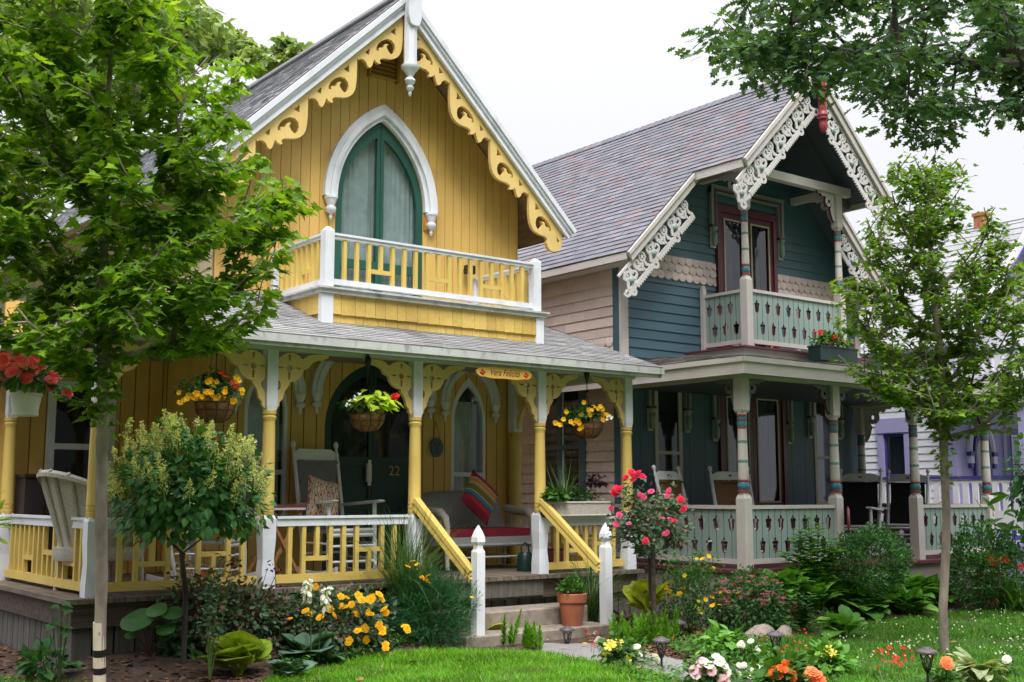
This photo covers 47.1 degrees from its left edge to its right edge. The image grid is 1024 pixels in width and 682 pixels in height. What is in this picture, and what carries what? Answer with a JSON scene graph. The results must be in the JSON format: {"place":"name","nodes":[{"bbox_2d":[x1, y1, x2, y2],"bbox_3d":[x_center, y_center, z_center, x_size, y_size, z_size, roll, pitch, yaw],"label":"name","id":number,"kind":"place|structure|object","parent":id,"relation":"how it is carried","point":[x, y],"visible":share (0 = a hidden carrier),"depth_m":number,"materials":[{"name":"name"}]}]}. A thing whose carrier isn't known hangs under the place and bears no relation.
{"place":"outdoors","nodes":[
{"label":"outdoors","id":0,"kind":"place"},
{"bbox_2d":[36,633,443,681],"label":"flower bed","id":1,"kind":"object","parent":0,"point":[169,662],"visible":0.34,"depth_m":9.06,"materials":[{"name":"brown soil"}]},
{"bbox_2d":[120,602,182,656],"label":"broad leaf plant","id":2,"kind":"object","parent":1,"relation":"on","point":[137,619],"visible":0.98,"depth_m":9.17,"materials":[{"name":"green plant"}]},
{"bbox_2d":[279,630,344,660],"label":"hosta plant","id":3,"kind":"object","parent":1,"relation":"on","point":[299,643],"visible":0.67,"depth_m":9.54,"materials":[{"name":"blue plant"}]},
{"bbox_2d":[271,581,410,660],"bbox_3d":[-1.465,2.435,10.077,1.174,0.749,0.932,1,-7,-7],"label":"golden flower bush","id":4,"kind":"object","parent":1,"relation":"on","point":[362,603],"visible":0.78,"depth_m":9.89,"materials":[{"name":"yellow plant"}]},
{"bbox_2d":[256,645,683,681],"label":"lawn","id":5,"kind":"structure","parent":0,"point":[535,673],"depth_m":9.16,"materials":[{"name":"plant"}]},
{"bbox_2d":[265,652,316,676],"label":"hosta plant","id":6,"kind":"object","parent":5,"relation":"on","point":[294,667],"visible":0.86,"depth_m":8.73,"materials":[{"name":"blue plant"}]},
{"bbox_2d":[0,599,998,681],"bbox_3d":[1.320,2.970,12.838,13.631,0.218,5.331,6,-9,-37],"label":"bark mulch","id":7,"kind":"object","parent":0,"point":[669,653],"visible":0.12,"depth_m":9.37,"materials":[{"name":"brown wood"}]},
{"bbox_2d":[14,635,83,680],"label":"shade plant","id":8,"kind":"object","parent":7,"relation":"on","point":[29,669],"visible":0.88,"depth_m":8.70,"materials":[{"name":"green plant"}]},
{"bbox_2d":[45,601,73,681],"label":"maple seedling","id":9,"kind":"object","parent":7,"relation":"on","point":[65,633],"visible":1,"depth_m":8.40,"materials":[{"name":"green plant"}]},
{"bbox_2d":[0,0,324,681],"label":"maple tree","id":10,"kind":"object","parent":7,"relation":"on","point":[112,306],"visible":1,"depth_m":7.67,"materials":[{"name":"green plant"}]},
{"bbox_2d":[152,624,208,659],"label":"shade plant","id":11,"kind":"object","parent":7,"relation":"on","point":[167,652],"visible":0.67,"depth_m":9.37,"materials":[{"name":"green plant"}]},
{"bbox_2d":[107,408,277,663],"bbox_3d":[-2.540,1.561,9.130,1.359,2.046,1.405,6,-9,-37],"label":"hydrangea tree","id":12,"kind":"object","parent":7,"relation":"on","point":[221,501],"visible":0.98,"depth_m":8.97,"materials":[{"name":"green plant"}]},
{"bbox_2d":[149,555,250,655],"bbox_3d":[-2.536,2.199,9.556,0.814,0.895,0.654,2,-8,-13],"label":"rose bush","id":13,"kind":"object","parent":7,"relation":"on","point":[191,593],"visible":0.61,"depth_m":9.49,"materials":[{"name":"green plant"}]},
{"bbox_2d":[194,553,236,679],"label":"rose shoot","id":14,"kind":"object","parent":7,"relation":"on","point":[209,633],"visible":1,"depth_m":8.67,"materials":[{"name":"green plant"}]},
{"bbox_2d":[195,630,271,675],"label":"hosta plant","id":15,"kind":"object","parent":7,"relation":"on","point":[243,649],"visible":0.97,"depth_m":8.89,"materials":[{"name":"green plant"}]},
{"bbox_2d":[188,560,294,647],"bbox_3d":[-2.263,2.257,9.799,0.928,0.843,0.685,2,-8,-17],"label":"rose bush","id":16,"kind":"object","parent":7,"relation":"on","point":[267,614],"visible":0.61,"depth_m":9.73,"materials":[{"name":"green plant"}]},
{"bbox_2d":[247,588,323,650],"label":"rose bush","id":17,"kind":"object","parent":7,"relation":"on","point":[278,640],"visible":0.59,"depth_m":9.90,"materials":[{"name":"green plant"}]},
{"bbox_2d":[300,578,332,665],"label":"hosta flower stalks","id":18,"kind":"object","parent":7,"relation":"on","point":[307,589],"visible":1,"depth_m":9.37,"materials":[{"name":"white plant"}]},
{"bbox_2d":[289,498,511,604],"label":"ornamental grass","id":19,"kind":"object","parent":7,"relation":"on","point":[407,558],"depth_m":10.68,"materials":[{"name":"green plant"}]},
{"bbox_2d":[373,560,482,649],"bbox_3d":[-0.734,2.436,10.700,0.994,0.904,0.977,-1,-8,10],"label":"feathery shrub","id":20,"kind":"object","parent":7,"relation":"on","point":[443,595],"visible":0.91,"depth_m":10.56,"materials":[{"name":"green plant"}]},
{"bbox_2d":[500,607,522,645],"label":"foxtail fern","id":21,"kind":"object","parent":7,"relation":"on","point":[511,637],"visible":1,"depth_m":10.71,"materials":[{"name":"green plant"}]},
{"bbox_2d":[424,579,610,647],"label":"entry steps","id":22,"kind":"structure","parent":7,"relation":"on","point":[546,617],"depth_m":11.44,"materials":[{"name":"concrete"}]},
{"bbox_2d":[412,498,484,635],"bbox_3d":[-0.624,2.243,11.000,0.869,1.534,0.122,-5,-9,33],"label":"stair railing","id":23,"kind":"object","parent":22,"relation":"on","point":[459,558],"visible":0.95,"depth_m":10.82,"materials":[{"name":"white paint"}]},
{"bbox_2d":[555,573,586,625],"bbox_3d":[0.585,2.540,11.560,0.314,0.510,0.314,2,-8,-11],"label":"terracotta pot","id":24,"kind":"object","parent":22,"relation":"on","point":[572,613],"visible":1,"depth_m":11.47,"materials":[{"name":"ceramic"}]},
{"bbox_2d":[538,498,612,623],"bbox_3d":[0.615,2.369,11.943,0.880,1.528,0.125,-4,-9,30],"label":"stair railing","id":25,"kind":"object","parent":22,"relation":"on","point":[566,531],"visible":0.91,"depth_m":11.77,"materials":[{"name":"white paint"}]},
{"bbox_2d":[521,620,543,649],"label":"foxtail fern","id":26,"kind":"object","parent":7,"relation":"on","point":[530,636],"visible":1,"depth_m":10.46,"materials":[{"name":"green plant"}]},
{"bbox_2d":[271,601,839,681],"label":"ground cover","id":27,"kind":"object","parent":7,"relation":"on","point":[401,640],"visible":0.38,"depth_m":10.01,"materials":[{"name":"green plant"}]},
{"bbox_2d":[514,535,657,622],"bbox_3d":[0.818,2.426,12.131,2.511,0.935,2.341,6,-9,-37],"label":"shrub","id":28,"kind":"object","parent":7,"relation":"on","point":[592,603],"depth_m":12.04,"materials":[{"name":"green plant"}]},
{"bbox_2d":[608,604,679,645],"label":"foxtail fern","id":29,"kind":"object","parent":7,"relation":"on","point":[644,626],"visible":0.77,"depth_m":10.76,"materials":[{"name":"green plant"}]},
{"bbox_2d":[599,469,696,637],"bbox_3d":[1.264,2.016,10.931,0.918,1.630,0.852,6,-9,-37],"label":"rose tree","id":30,"kind":"object","parent":7,"relation":"on","point":[642,541],"visible":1,"depth_m":10.91,"materials":[{"name":"pink plant"}]},
{"bbox_2d":[622,579,676,615],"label":"hosta plant","id":31,"kind":"object","parent":7,"relation":"on","point":[636,596],"visible":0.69,"depth_m":11.07,"materials":[{"name":"green plant"}]},
{"bbox_2d":[657,543,739,635],"bbox_3d":[1.769,2.480,11.555,0.874,0.974,0.819,0,-7,-3],"label":"potentilla bush","id":32,"kind":"object","parent":7,"relation":"on","point":[683,574],"visible":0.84,"depth_m":11.47,"materials":[{"name":"green plant"}]},
{"bbox_2d":[674,644,740,681],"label":"border flowers","id":33,"kind":"object","parent":7,"relation":"on","point":[715,668],"visible":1,"depth_m":8.09,"materials":[{"name":"white plant"}]},
{"bbox_2d":[683,619,749,661],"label":"border flowers","id":34,"kind":"object","parent":7,"relation":"on","point":[723,638],"visible":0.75,"depth_m":9.89,"materials":[{"name":"green plant"}]},
{"bbox_2d":[711,563,799,634],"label":"spirea bush","id":35,"kind":"object","parent":7,"relation":"on","point":[754,585],"visible":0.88,"depth_m":11.40,"materials":[{"name":"green plant"}]},
{"bbox_2d":[741,645,826,681],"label":"border flowers","id":36,"kind":"object","parent":7,"relation":"on","point":[787,666],"visible":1,"depth_m":7.83,"materials":[{"name":"orange plant"}]},
{"bbox_2d":[786,592,818,633],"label":"leafy plant","id":37,"kind":"object","parent":7,"relation":"on","point":[803,619],"visible":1,"depth_m":11.52,"materials":[{"name":"green plant"}]},
{"bbox_2d":[801,631,858,677],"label":"border flowers","id":38,"kind":"object","parent":7,"relation":"on","point":[823,663],"visible":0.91,"depth_m":8.92,"materials":[{"name":"green plant"}]},
{"bbox_2d":[700,587,1022,629],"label":"flower bed","id":39,"kind":"object","parent":7,"relation":"on","point":[954,605],"visible":0.12,"depth_m":13.18,"materials":[{"name":"green plant"}]},
{"bbox_2d":[746,568,815,599],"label":"hosta plant","id":40,"kind":"object","parent":39,"relation":"on","point":[793,579],"visible":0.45,"depth_m":12.33,"materials":[{"name":"green plant"}]},
{"bbox_2d":[773,514,847,603],"bbox_3d":[3.282,2.388,12.854,0.812,0.982,0.457,1,-7,-5],"label":"phlox plant","id":41,"kind":"object","parent":39,"relation":"on","point":[809,568],"visible":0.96,"depth_m":12.85,"materials":[{"name":"green plant"}]},
{"bbox_2d":[790,572,850,608],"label":"hosta plant","id":42,"kind":"object","parent":39,"relation":"on","point":[823,594],"visible":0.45,"depth_m":12.66,"materials":[{"name":"green plant"}]},
{"bbox_2d":[827,575,878,611],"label":"hosta plant","id":43,"kind":"object","parent":39,"relation":"on","point":[849,597],"visible":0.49,"depth_m":12.89,"materials":[{"name":"green plant"}]},
{"bbox_2d":[832,587,897,621],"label":"hosta plant","id":44,"kind":"object","parent":39,"relation":"on","point":[874,607],"visible":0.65,"depth_m":12.79,"materials":[{"name":"green plant"}]},
{"bbox_2d":[879,571,937,598],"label":"hosta plant","id":45,"kind":"object","parent":39,"relation":"on","point":[917,579],"visible":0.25,"depth_m":13.72,"materials":[{"name":"green plant"}]},
{"bbox_2d":[887,584,938,614],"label":"hosta plant","id":46,"kind":"object","parent":39,"relation":"on","point":[913,599],"visible":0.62,"depth_m":13.19,"materials":[{"name":"green plant"}]},
{"bbox_2d":[0,0,1023,247],"label":"sky","id":47,"kind":"structure","parent":0,"point":[561,77],"materials":[{"name":"white"}]},
{"bbox_2d":[541,643,807,681],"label":"path","id":48,"kind":"structure","parent":0,"point":[577,649],"depth_m":10.10,"materials":[{"name":"grey concrete"}]},
{"bbox_2d":[591,624,641,666],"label":"border flowers","id":49,"kind":"object","parent":48,"relation":"on","point":[615,649],"visible":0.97,"depth_m":9.33,"materials":[{"name":"green plant"}]},
{"bbox_2d":[666,0,1023,164],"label":"oak tree","id":50,"kind":"object","parent":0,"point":[999,24],"visible":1,"depth_m":11.50,"materials":[{"name":"green plant"}]},
{"bbox_2d":[699,604,1023,681],"bbox_3d":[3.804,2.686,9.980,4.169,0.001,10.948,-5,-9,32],"label":"lawn","id":51,"kind":"structure","parent":0,"point":[1001,644],"depth_m":10.32,"materials":[{"name":"plant"}]},
{"bbox_2d":[730,638,771,661],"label":"border flowers","id":52,"kind":"object","parent":51,"relation":"on","point":[741,644],"visible":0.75,"depth_m":9.67,"materials":[{"name":"white plant"}]},
{"bbox_2d":[816,604,867,637],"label":"hosta plant","id":53,"kind":"object","parent":51,"relation":"on","point":[846,619],"visible":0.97,"depth_m":11.30,"materials":[{"name":"green plant"}]},
{"bbox_2d":[827,518,916,600],"bbox_3d":[3.979,2.527,12.979,1.012,1.130,0.919,6,-9,-37],"label":"clipped shrub","id":54,"kind":"object","parent":51,"relation":"on","point":[865,534],"visible":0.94,"depth_m":12.86,"materials":[{"name":"green plant"}]},
{"bbox_2d":[827,151,1023,653],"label":"maple tree","id":55,"kind":"object","parent":51,"relation":"on","point":[947,410],"visible":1,"depth_m":9.96,"materials":[{"name":"green plant"}]},
{"bbox_2d":[915,656,965,681],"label":"border flowers","id":56,"kind":"object","parent":51,"relation":"on","point":[946,664],"visible":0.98,"depth_m":8.13,"materials":[{"name":"orange plant"}]},
{"bbox_2d":[943,646,1009,681],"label":"hosta plant","id":57,"kind":"object","parent":51,"relation":"on","point":[972,668],"visible":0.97,"depth_m":8.62,"materials":[{"name":"green plant"}]},
{"bbox_2d":[932,555,1023,613],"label":"daylily clump","id":58,"kind":"object","parent":51,"relation":"on","point":[1013,603],"visible":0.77,"depth_m":13.65,"materials":[{"name":"green plant"}]},
{"bbox_2d":[937,517,1023,609],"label":"clipped shrub","id":59,"kind":"object","parent":51,"relation":"on","point":[958,564],"visible":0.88,"depth_m":13.83,"materials":[{"name":"green plant"}]},
{"bbox_2d":[974,492,1023,575],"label":"tall leafy plant","id":60,"kind":"object","parent":51,"relation":"on","point":[1009,526],"visible":0.69,"depth_m":14.27,"materials":[{"name":"green plant"}]},
{"bbox_2d":[997,432,1023,522],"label":"leafy shrub","id":61,"kind":"object","parent":51,"relation":"on","point":[1017,486],"visible":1,"depth_m":13.59,"materials":[{"name":"green plant"}]},
{"label":"ground","id":62,"kind":"structure","parent":0,"visible":0},
{"bbox_2d":[0,0,130,221],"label":"tree","id":63,"kind":"object","parent":62,"relation":"on","point":[74,142],"visible":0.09,"depth_m":25.60,"materials":[{"name":"green plant"}]},
{"bbox_2d":[16,0,242,110],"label":"tree","id":64,"kind":"object","parent":62,"relation":"on","point":[211,39],"visible":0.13,"depth_m":29.35,"materials":[{"name":"green plant"}]},
{"bbox_2d":[227,27,268,84],"bbox_3d":[-8.394,-1.904,35.130,1.787,15.613,1.558,6,-9,-37],"label":"tree","id":65,"kind":"object","parent":62,"relation":"on","point":[244,39],"visible":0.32,"depth_m":35.82,"materials":[{"name":"green plant"}]},
{"bbox_2d":[236,32,314,78],"bbox_3d":[-6.453,-1.641,33.025,3.058,14.548,2.400,6,-9,-37],"label":"tree","id":66,"kind":"object","parent":62,"relation":"on","point":[283,49],"visible":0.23,"depth_m":33.43,"materials":[{"name":"green plant"}]},
{"bbox_2d":[0,0,663,664],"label":"cottage","id":67,"kind":"structure","parent":62,"relation":"on","point":[382,136],"depth_m":12.52,"materials":[{"name":"yellow paint"}]},
{"bbox_2d":[14,474,52,571],"bbox_3d":[-4.617,1.790,11.449,0.412,0.970,0.370,6,-9,-37],"label":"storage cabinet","id":68,"kind":"object","parent":67,"relation":"on","point":[29,498],"visible":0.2,"depth_m":11.30,"materials":[{"name":"brown wood"}]},
{"bbox_2d":[0,352,73,416],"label":"hanging pot","id":69,"kind":"object","parent":67,"relation":"hanging from","point":[24,403],"visible":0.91,"depth_m":8.67,"materials":[{"name":"white plastic"}]},
{"bbox_2d":[45,380,116,483],"bbox_3d":[-4.540,1.151,12.158,1.100,1.600,0.360,6,-9,-37],"label":"window","id":70,"kind":"structure","parent":67,"relation":"in","point":[67,444],"depth_m":12.27,"materials":[{"name":"glass"}]},
{"bbox_2d":[36,469,144,590],"bbox_3d":[-3.604,1.619,10.061,1.056,1.031,0.911,-7,-10,44],"label":"chair","id":71,"kind":"object","parent":67,"relation":"on","point":[65,494],"visible":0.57,"depth_m":9.80,"materials":[{"name":"white wood"}]},
{"bbox_2d":[146,455,258,579],"bbox_3d":[-2.817,1.631,10.748,0.892,1.159,0.650,0,-7,2],"label":"rocking chair","id":72,"kind":"object","parent":67,"relation":"on","point":[190,551],"visible":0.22,"depth_m":10.68,"materials":[{"name":"white paint"}]},
{"bbox_2d":[171,351,245,422],"bbox_3d":[-2.623,0.309,10.091,0.692,0.781,0.491,6,-9,-37],"label":"hanging basket","id":73,"kind":"object","parent":67,"relation":"hanging from","point":[216,410],"visible":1,"depth_m":9.99,"materials":[{"name":"yellow metal"}]},
{"bbox_2d":[243,382,287,515],"bbox_3d":[-2.647,1.042,12.255,0.690,1.800,0.400,6,-9,-37],"label":"window","id":74,"kind":"structure","parent":67,"relation":"in","point":[253,421],"depth_m":12.20,"materials":[{"name":"glass"}]},
{"bbox_2d":[245,504,305,574],"bbox_3d":[-2.268,1.923,11.162,0.360,0.728,0.480,-6,-10,40],"label":"folding table","id":75,"kind":"object","parent":67,"relation":"on","point":[282,507],"visible":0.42,"depth_m":11.12,"materials":[{"name":"white paint"}]},
{"bbox_2d":[290,440,384,572],"bbox_3d":[-1.772,1.670,11.803,0.611,1.350,0.892,7,-10,-41],"label":"rocking chair","id":76,"kind":"object","parent":67,"relation":"on","point":[326,467],"visible":0.57,"depth_m":11.98,"materials":[{"name":"white paint"}]},
{"bbox_2d":[306,474,339,526],"bbox_3d":[-1.882,1.592,11.696,0.130,0.460,0.400,-26,-37,38],"label":"pillow","id":77,"kind":"object","parent":76,"relation":"on","point":[320,489],"visible":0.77,"depth_m":11.64,"materials":[{"name":"fabric"}]},
{"bbox_2d":[322,365,372,569],"bbox_3d":[-1.787,1.343,12.711,0.593,2.221,0.045,6,-9,-37],"label":"door","id":78,"kind":"structure","parent":67,"relation":"in","point":[355,488],"depth_m":12.73,"materials":[{"name":"green paint"}]},
{"bbox_2d":[334,123,380,291],"bbox_3d":[-1.735,-1.415,13.106,0.568,2.214,0.045,6,-9,-37],"label":"door","id":79,"kind":"structure","parent":67,"relation":"in","point":[374,133],"depth_m":13.16,"materials":[{"name":"green paint"}]},
{"bbox_2d":[336,354,403,432],"bbox_3d":[-1.323,0.459,10.992,0.646,0.785,0.514,0,-7,-3],"label":"hanging basket","id":80,"kind":"object","parent":67,"relation":"hanging from","point":[370,419],"visible":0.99,"depth_m":10.91,"materials":[{"name":"green metal"}]},
{"bbox_2d":[370,366,409,567],"bbox_3d":[-1.313,1.390,13.074,0.593,2.221,0.045,6,-9,-37],"label":"door","id":81,"kind":"structure","parent":67,"relation":"in","point":[393,489],"depth_m":13.00,"materials":[{"name":"green paint"}]},
{"bbox_2d":[378,123,421,296],"bbox_3d":[-1.281,-1.370,13.453,0.568,2.214,0.045,6,-9,-37],"label":"door","id":82,"kind":"structure","parent":67,"relation":"in","point":[387,137],"depth_m":13.52,"materials":[{"name":"green paint"}]},
{"bbox_2d":[451,378,484,490],"bbox_3d":[-0.611,1.245,13.810,0.690,1.800,0.400,6,-9,-37],"label":"window","id":83,"kind":"structure","parent":67,"relation":"in","point":[468,414],"depth_m":13.78,"materials":[{"name":"grey glass"}]},
{"bbox_2d":[421,491,532,570],"bbox_3d":[-0.447,2.090,13.070,1.292,0.836,0.790,6,-9,-37],"label":"wicker loveseat","id":84,"kind":"object","parent":67,"relation":"on","point":[496,531],"visible":0.61,"depth_m":13.10,"materials":[{"name":"grey wicker"}]},
{"bbox_2d":[461,469,498,524],"bbox_3d":[-0.353,1.725,12.967,0.150,0.460,0.460,-24,-60,37],"label":"pillow","id":85,"kind":"object","parent":84,"relation":"on","point":[479,497],"visible":1,"depth_m":12.88,"materials":[{"name":"fabric"}]},
{"bbox_2d":[475,365,531,379],"bbox_3d":[-0.078,0.295,11.822,0.700,0.179,0.025,6,-9,-37],"label":"hanging sign","id":86,"kind":"object","parent":67,"relation":"attached to","point":[499,372],"visible":1,"depth_m":11.80,"materials":[{"name":"yellow paint"}]},
{"bbox_2d":[517,542,531,571],"bbox_3d":[0.194,2.315,12.615,0.291,0.309,0.180,2,-8,-16],"label":"watering can","id":87,"kind":"object","parent":67,"relation":"on","point":[524,560],"visible":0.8,"depth_m":12.52,"materials":[{"name":"green plastic"}]},
{"bbox_2d":[541,461,611,517],"bbox_3d":[0.673,1.559,12.515,0.962,0.634,0.622,3,-8,-19],"label":"planter box","id":88,"kind":"object","parent":67,"relation":"on","point":[559,502],"visible":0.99,"depth_m":12.51,"materials":[{"name":"white wood"}]},
{"bbox_2d":[553,372,612,438],"bbox_3d":[0.666,0.643,12.608,0.897,0.807,0.488,6,-9,-37],"label":"hanging basket","id":89,"kind":"object","parent":67,"relation":"hanging from","point":[586,429],"visible":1,"depth_m":12.57,"materials":[{"name":"yellow metal"}]},
{"bbox_2d":[518,65,1017,617],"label":"cottage","id":90,"kind":"structure","parent":62,"relation":"on","point":[704,255],"depth_m":15.88,"materials":[{"name":"teal paint"}]},
{"bbox_2d":[534,390,588,500],"bbox_3d":[0.822,1.397,15.985,0.585,2.100,1.400,6,-9,-37],"label":"window","id":91,"kind":"structure","parent":90,"relation":"in","point":[567,448],"depth_m":15.87,"materials":[{"name":"glass"}]},
{"bbox_2d":[654,391,683,503],"bbox_3d":[2.027,1.336,15.436,0.500,1.680,0.115,6,-9,-37],"label":"window","id":92,"kind":"structure","parent":90,"relation":"in","point":[664,401],"depth_m":15.51,"materials":[{"name":"black glass"}]},
{"bbox_2d":[651,465,731,562],"bbox_3d":[2.219,2.072,14.137,0.892,1.159,0.650,-6,-10,40],"label":"rocking chair","id":93,"kind":"object","parent":90,"relation":"on","point":[666,475],"visible":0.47,"depth_m":14.40,"materials":[{"name":"white paint"}]},
{"bbox_2d":[721,212,741,346],"bbox_3d":[3.093,-0.811,16.547,0.556,1.965,0.131,6,-9,-37],"label":"door","id":94,"kind":"structure","parent":90,"relation":"in","point":[726,228],"depth_m":16.61,"materials":[{"name":"red paint"}]},
{"bbox_2d":[723,396,754,543],"bbox_3d":[3.093,1.802,16.206,0.616,2.215,0.131,6,-9,-37],"label":"door","id":95,"kind":"structure","parent":90,"relation":"in","point":[730,417],"depth_m":16.31,"materials":[{"name":"red paint"}]},
{"bbox_2d":[707,466,781,551],"bbox_3d":[2.896,2.107,14.402,0.650,1.159,0.892,3,-8,-21],"label":"rocking chair","id":96,"kind":"object","parent":90,"relation":"on","point":[727,493],"visible":0.33,"depth_m":14.73,"materials":[{"name":"white paint"}]},
{"bbox_2d":[748,218,774,347],"bbox_3d":[3.540,-0.767,16.888,0.556,1.965,0.132,6,-9,-37],"label":"door","id":97,"kind":"structure","parent":90,"relation":"in","point":[752,232],"depth_m":16.99,"materials":[{"name":"red paint"}]},
{"bbox_2d":[752,398,783,549],"bbox_3d":[3.587,1.851,16.584,0.616,2.215,0.132,6,-9,-37],"label":"door","id":98,"kind":"structure","parent":90,"relation":"in","point":[759,411],"depth_m":16.65,"materials":[{"name":"red paint"}]},
{"bbox_2d":[814,403,829,504],"bbox_3d":[4.605,1.593,17.406,0.510,1.680,0.116,6,-9,-37],"label":"window","id":99,"kind":"structure","parent":90,"relation":"in","point":[821,458],"depth_m":17.43,"materials":[{"name":"grey glass"}]},
{"bbox_2d":[807,329,857,364],"bbox_3d":[4.242,0.057,15.626,0.972,0.434,0.449,6,-9,-37],"label":"flower box","id":100,"kind":"object","parent":90,"relation":"on","point":[824,351],"visible":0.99,"depth_m":15.54,"materials":[{"name":"green plastic"}]},
{"bbox_2d":[826,468,884,555],"bbox_3d":[4.575,2.275,15.689,0.650,1.159,0.892,-4,-9,30],"label":"rocking chair","id":101,"kind":"object","parent":90,"relation":"on","point":[862,502],"visible":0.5,"depth_m":15.97,"materials":[{"name":"grey paint"}]},
{"bbox_2d":[876,469,929,551],"bbox_3d":[5.450,2.362,16.357,0.650,1.159,0.892,-4,-9,30],"label":"rocking chair","id":102,"kind":"object","parent":90,"relation":"on","point":[900,495],"visible":0.49,"depth_m":16.68,"materials":[{"name":"grey paint"}]},
{"bbox_2d":[859,211,1023,584],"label":"cottage","id":103,"kind":"structure","parent":62,"relation":"on","point":[886,445],"depth_m":19.43,"materials":[{"name":"white paint"}]},
{"bbox_2d":[875,417,909,492],"bbox_3d":[6.680,1.990,19.375,0.495,1.600,1.300,6,-9,-37],"label":"window","id":104,"kind":"structure","parent":103,"relation":"in","point":[896,429],"depth_m":19.60,"materials":[{"name":"purple paint"}]},
{"bbox_2d":[967,424,997,490],"bbox_3d":[7.651,2.016,19.056,0.800,1.667,0.078,6,-9,-37],"label":"window","id":105,"kind":"structure","parent":103,"relation":"in","point":[972,458],"depth_m":18.97,"materials":[{"name":"paint"}]},
{"bbox_2d":[1003,429,1022,539],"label":"door","id":106,"kind":"structure","parent":103,"relation":"in","point":[1007,439],"depth_m":19.52,"materials":[{"name":"paint"}]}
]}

